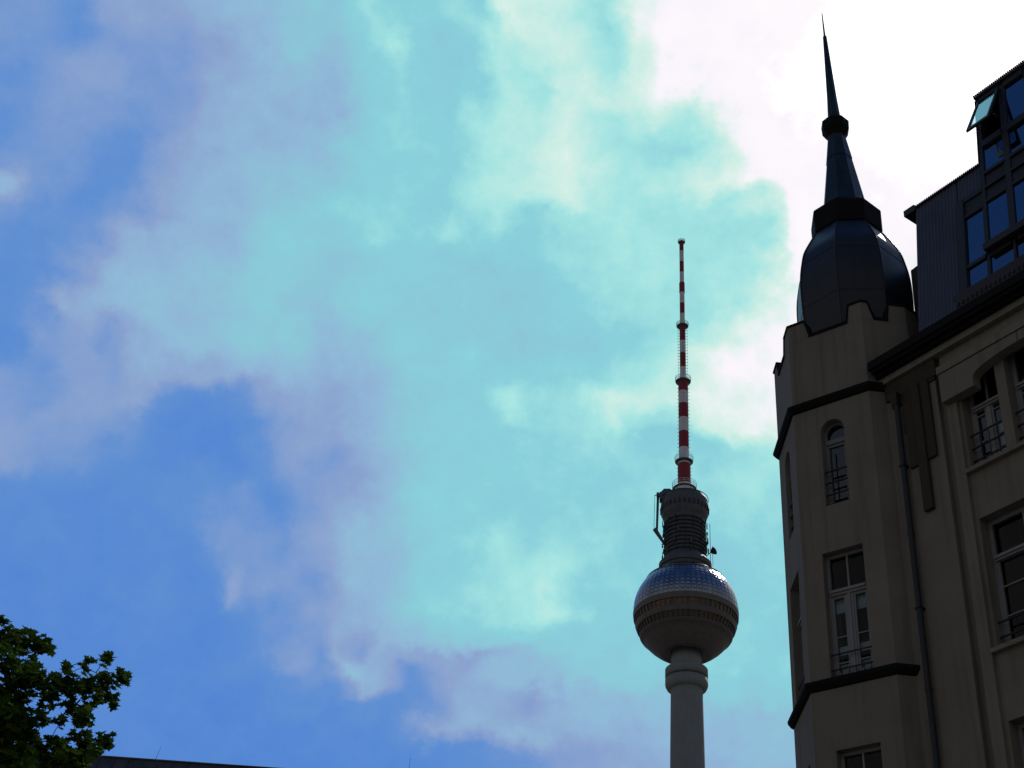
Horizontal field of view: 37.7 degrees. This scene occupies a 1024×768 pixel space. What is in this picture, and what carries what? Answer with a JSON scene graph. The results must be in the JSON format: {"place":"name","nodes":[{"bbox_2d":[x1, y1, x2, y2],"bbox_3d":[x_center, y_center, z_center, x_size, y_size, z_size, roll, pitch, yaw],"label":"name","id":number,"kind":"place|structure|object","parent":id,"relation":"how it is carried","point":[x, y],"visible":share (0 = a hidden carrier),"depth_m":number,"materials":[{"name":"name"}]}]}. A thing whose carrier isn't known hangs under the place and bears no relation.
{"place":"outdoors","nodes":[
{"label":"outdoors","id":0,"kind":"place"},
{"bbox_2d":[0,614,132,767],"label":"broadleaf tree","id":1,"kind":"object","parent":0,"point":[28,747],"visible":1,"depth_m":19.99,"materials":[{"name":"green plant"}]},
{"bbox_2d":[35,750,410,767],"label":"office building","id":2,"kind":"structure","parent":0,"point":[104,761],"depth_m":61.76,"materials":[{"name":"stone"}]},
{"bbox_2d":[0,0,1023,767],"label":"sky","id":3,"kind":"structure","parent":0,"point":[339,340],"materials":[{"name":"blue"}]},
{"bbox_2d":[633,238,738,767],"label":"television tower","id":4,"kind":"structure","parent":0,"point":[686,614],"depth_m":451.85,"materials":[{"name":"concrete"}]},
{"bbox_2d":[773,14,1023,767],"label":"corner building","id":5,"kind":"structure","parent":0,"point":[898,453],"depth_m":34.06,"materials":[{"name":"paint"}]},
{"bbox_2d":[790,481,793,530],"bbox_3d":[6.862,2.981,36.441,0.180,1.600,0.596,4,-36,0],"label":"window","id":6,"kind":"structure","parent":5,"relation":"in","point":[792,528],"depth_m":36.53,"materials":[{"name":"metal"}]},
{"bbox_2d":[797,592,804,688],"bbox_3d":[6.721,5.863,34.407,0.220,3.040,1.020,4,-36,0],"label":"window","id":7,"kind":"structure","parent":5,"relation":"in","point":[799,624],"depth_m":34.83,"materials":[{"name":"grey glass"}]},
{"bbox_2d":[824,423,849,505],"bbox_3d":[7.685,1.868,35.441,0.600,2.340,0.250,-21,-42,31],"label":"window","id":8,"kind":"structure","parent":5,"relation":"in","point":[840,441],"depth_m":35.55,"materials":[{"name":"wood"}]},
{"bbox_2d":[826,548,873,675],"bbox_3d":[7.514,5.067,33.216,1.000,3.040,0.313,-21,-42,31],"label":"window","id":9,"kind":"structure","parent":5,"relation":"in","point":[849,599],"depth_m":33.15,"materials":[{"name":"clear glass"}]},
{"bbox_2d":[840,746,880,767],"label":"window","id":10,"kind":"structure","parent":5,"relation":"in","point":[862,752],"depth_m":31.36,"materials":[{"name":"white wood"}]},
{"bbox_2d":[968,373,1006,462],"bbox_3d":[10.597,0.683,33.258,0.336,2.680,0.956,25,-41,-27],"label":"window","id":11,"kind":"structure","parent":5,"relation":"in","point":[996,435],"depth_m":33.15,"materials":[{"name":"wood"}]},
{"bbox_2d":[988,506,1023,641],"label":"window","id":12,"kind":"structure","parent":5,"relation":"in","point":[1017,550],"depth_m":31.14,"materials":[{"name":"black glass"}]},
{"bbox_2d":[1009,346,1023,439],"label":"window","id":13,"kind":"structure","parent":5,"relation":"in","point":[1019,386],"depth_m":32.77,"materials":[{"name":"wood"}]},
{"bbox_2d":[1017,723,1023,766],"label":"window","id":14,"kind":"structure","parent":5,"relation":"in","point":[1021,726],"depth_m":29.21,"materials":[{"name":"grey glass"}]}
]}

